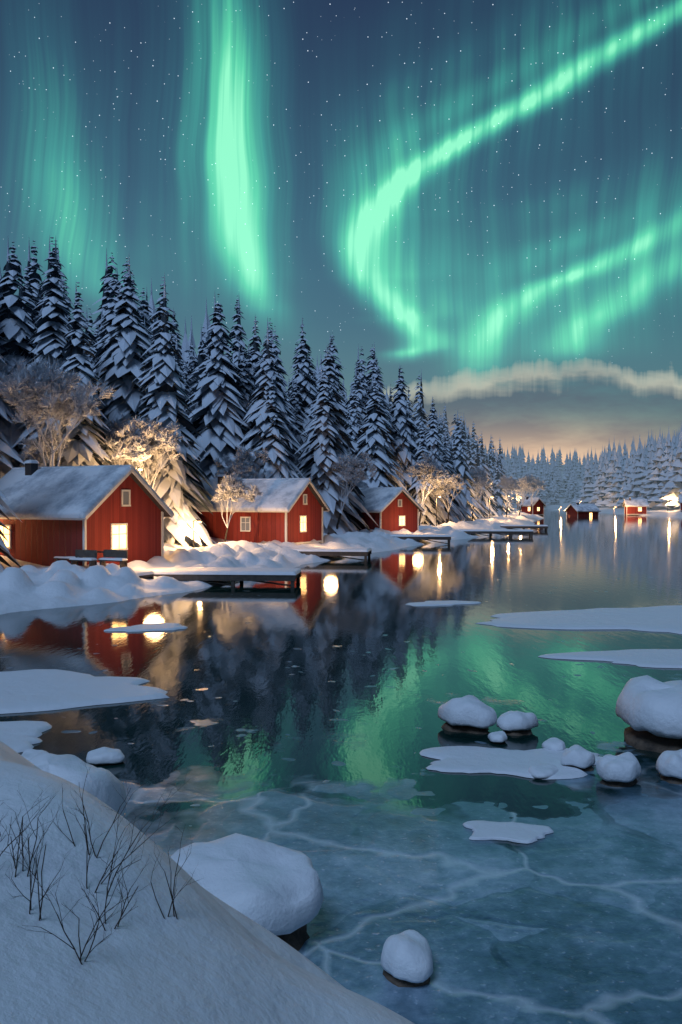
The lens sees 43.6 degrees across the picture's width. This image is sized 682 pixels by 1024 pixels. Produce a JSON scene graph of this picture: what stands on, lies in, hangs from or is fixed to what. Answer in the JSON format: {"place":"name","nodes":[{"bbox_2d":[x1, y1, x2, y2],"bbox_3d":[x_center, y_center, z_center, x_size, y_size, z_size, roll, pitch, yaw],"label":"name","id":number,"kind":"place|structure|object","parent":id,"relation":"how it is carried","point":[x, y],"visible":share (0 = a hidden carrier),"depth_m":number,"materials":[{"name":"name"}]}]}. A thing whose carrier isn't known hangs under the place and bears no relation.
{"place":"outdoors","nodes":[
{"label":"outdoors","id":0,"kind":"place"},
{"bbox_2d":[0,509,681,1023],"bbox_3d":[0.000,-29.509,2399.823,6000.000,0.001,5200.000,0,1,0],"label":"lake water","id":1,"kind":"structure","parent":0,"point":[304,717],"depth_m":13.80,"materials":[{"name":"teal liquid"}]},
{"bbox_2d":[21,749,47,760],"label":"snow rock","id":2,"kind":"object","parent":1,"relation":"on","point":[28,754],"visible":0.33,"depth_m":13.04,"materials":[{"name":"stone"}]},
{"bbox_2d":[29,752,126,815],"bbox_3d":[-2.813,2.968,8.336,1.130,1.072,1.421,0,1,13],"label":"snow rock","id":3,"kind":"object","parent":1,"relation":"in","point":[103,785],"visible":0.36,"depth_m":8.36,"materials":[{"name":"stone"}]},
{"bbox_2d":[86,747,124,764],"bbox_3d":[-3.600,3.813,13.050,0.566,0.387,0.489,0,1,-23],"label":"snow rock","id":4,"kind":"object","parent":1,"relation":"on","point":[103,756],"visible":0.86,"depth_m":12.90,"materials":[{"name":"stone"}]},
{"bbox_2d":[171,833,323,950],"bbox_3d":[-0.950,3.608,7.844,1.585,0.998,1.269,0,1,0],"label":"snow rock","id":5,"kind":"object","parent":1,"relation":"in","point":[275,889],"visible":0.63,"depth_m":7.65,"materials":[{"name":"stone"}]},
{"bbox_2d":[381,930,432,986],"bbox_3d":[0.554,3.793,7.204,0.442,0.447,0.529,0,1,0],"label":"snow rock","id":6,"kind":"object","parent":1,"relation":"on","point":[406,958],"visible":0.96,"depth_m":7.04,"materials":[{"name":"stone"}]},
{"bbox_2d":[438,695,496,733],"bbox_3d":[2.214,3.613,14.934,0.992,0.740,0.861,0,1,0],"label":"snow rock","id":7,"kind":"object","parent":1,"relation":"on","point":[470,714],"visible":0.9,"depth_m":14.66,"materials":[{"name":"stone"}]},
{"bbox_2d":[488,731,507,743],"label":"snow rock","id":8,"kind":"object","parent":1,"relation":"on","point":[498,737],"visible":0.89,"depth_m":14.02,"materials":[{"name":"stone"}]},
{"bbox_2d":[496,711,538,735],"bbox_3d":[3.045,3.687,14.745,0.734,0.522,0.623,0,1,0],"label":"snow rock","id":9,"kind":"object","parent":1,"relation":"on","point":[515,723],"visible":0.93,"depth_m":14.55,"materials":[{"name":"stone"}]},
{"bbox_2d":[528,763,557,777],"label":"snow rock","id":10,"kind":"object","parent":1,"relation":"on","point":[543,770],"visible":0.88,"depth_m":12.32,"materials":[{"name":"stone"}]},
{"bbox_2d":[542,737,565,750],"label":"snow rock","id":11,"kind":"object","parent":1,"relation":"on","point":[555,744],"visible":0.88,"depth_m":13.56,"materials":[{"name":"stone"}]},
{"bbox_2d":[561,745,594,770],"bbox_3d":[3.549,3.727,12.747,0.482,0.433,0.448,0,1,32],"label":"snow rock","id":12,"kind":"object","parent":1,"relation":"in","point":[580,757],"visible":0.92,"depth_m":12.60,"materials":[{"name":"stone"}]},
{"bbox_2d":[596,752,641,786],"bbox_3d":[3.970,3.713,12.146,0.653,0.545,0.680,0,1,0],"label":"snow rock","id":13,"kind":"object","parent":1,"relation":"on","point":[622,770],"visible":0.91,"depth_m":11.93,"materials":[{"name":"stone"}]},
{"bbox_2d":[615,675,681,752],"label":"snow rock","id":14,"kind":"object","parent":1,"relation":"on","point":[648,710],"visible":0.97,"depth_m":13.66,"materials":[{"name":"stone"}]},
{"bbox_2d":[656,749,681,784],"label":"snow rock","id":15,"kind":"object","parent":1,"relation":"on","point":[669,766],"visible":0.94,"depth_m":12.09,"materials":[{"name":"stone"}]},
{"bbox_2d":[0,463,681,1023],"bbox_3d":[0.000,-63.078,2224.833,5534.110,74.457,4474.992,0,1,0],"label":"terrain","id":16,"kind":"structure","parent":0,"point":[204,957],"depth_m":3.98,"materials":[{"name":"white snow"}]},
{"bbox_2d":[0,460,173,566],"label":"cabin","id":17,"kind":"object","parent":16,"relation":"on","point":[64,511],"visible":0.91,"depth_m":41.61,"materials":[{"name":"red wood"}]},
{"bbox_2d":[0,763,198,964],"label":"dry twigs","id":18,"kind":"object","parent":16,"relation":"on","point":[41,885],"visible":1,"depth_m":3.73,"materials":[{"name":"brown"}]},
{"bbox_2d":[54,549,153,578],"bbox_3d":[-11.500,3.190,39.248,5.560,2.885,2.260,0,1,27],"label":"bench","id":19,"kind":"object","parent":16,"relation":"on","point":[121,556],"visible":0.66,"depth_m":39.10,"materials":[{"name":"brown wood"}]},
{"bbox_2d":[193,519,201,547],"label":"lamp post","id":20,"kind":"object","parent":16,"relation":"on","point":[198,520],"visible":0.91,"depth_m":55.48,"materials":[{"name":"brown metal"}]},
{"bbox_2d":[145,567,301,586],"bbox_3d":[-6.300,3.660,40.655,8.660,1.905,2.360,0,1,4],"label":"dock","id":21,"kind":"object","parent":16,"relation":"on","point":[231,574],"visible":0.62,"depth_m":39.50,"materials":[{"name":"brown wood"}]},
{"bbox_2d":[0,234,513,570],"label":"spruce forest","id":22,"kind":"object","parent":16,"relation":"on","point":[218,403],"visible":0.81,"depth_m":72.71,"materials":[{"name":"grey plant"}]},
{"bbox_2d":[189,474,329,543],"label":"cabin","id":23,"kind":"object","parent":16,"relation":"on","point":[282,510],"visible":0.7,"depth_m":62.50,"materials":[{"name":"red wood"}]},
{"bbox_2d":[0,350,546,541],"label":"bare trees","id":24,"kind":"object","parent":16,"relation":"on","point":[47,397],"visible":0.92,"depth_m":54.77,"materials":[{"name":"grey plant"}]},
{"bbox_2d":[283,547,371,560],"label":"dock","id":25,"kind":"object","parent":16,"relation":"on","point":[338,552],"visible":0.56,"depth_m":56.29,"materials":[{"name":"brown wood"}]},
{"bbox_2d":[0,250,681,511],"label":"spruce forest","id":26,"kind":"object","parent":16,"relation":"on","point":[651,472],"visible":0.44,"depth_m":301.88,"materials":[{"name":"grey plant"}]},
{"bbox_2d":[350,484,423,531],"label":"cabin","id":27,"kind":"object","parent":16,"relation":"on","point":[393,508],"visible":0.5,"depth_m":84.11,"materials":[{"name":"red wood"}]},
{"bbox_2d":[390,534,450,544],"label":"dock","id":28,"kind":"object","parent":16,"relation":"on","point":[427,537],"visible":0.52,"depth_m":76.92,"materials":[{"name":"brown wood"}]},
{"bbox_2d":[436,495,440,525],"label":"lamp post","id":29,"kind":"object","parent":16,"relation":"on","point":[436,509],"visible":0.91,"depth_m":102.97,"materials":[{"name":"brown metal"}]},
{"bbox_2d":[455,529,532,536],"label":"dock","id":30,"kind":"object","parent":16,"relation":"on","point":[490,532],"visible":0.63,"depth_m":93.06,"materials":[{"name":"brown wood"}]},
{"bbox_2d":[500,524,547,530],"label":"dock","id":31,"kind":"object","parent":16,"relation":"on","point":[509,526],"visible":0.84,"depth_m":111.05,"materials":[{"name":"brown wood"}]},
{"bbox_2d":[519,496,546,516],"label":"cabin","id":32,"kind":"object","parent":16,"relation":"on","point":[538,505],"visible":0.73,"depth_m":203.63,"materials":[{"name":"red wood"}]},
{"bbox_2d":[565,502,600,515],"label":"cabin","id":33,"kind":"object","parent":16,"relation":"on","point":[581,509],"visible":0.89,"depth_m":210.51,"materials":[{"name":"red"}]},
{"bbox_2d":[623,497,648,514],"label":"cabin","id":34,"kind":"object","parent":16,"relation":"on","point":[635,506],"visible":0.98,"depth_m":224.22,"materials":[{"name":"red wood"}]},
{"bbox_2d":[678,495,681,511],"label":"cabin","id":35,"kind":"object","parent":16,"relation":"on","point":[680,499],"visible":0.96,"depth_m":212.91,"materials":[{"name":"red wood"}]},
{"bbox_2d":[0,600,681,843],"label":"ice floes","id":36,"kind":"structure","parent":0,"point":[32,690],"depth_m":17.61,"materials":[{"name":"white"}]},
{"bbox_2d":[0,0,681,464],"label":"sky","id":37,"kind":"structure","parent":0,"point":[485,194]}
]}

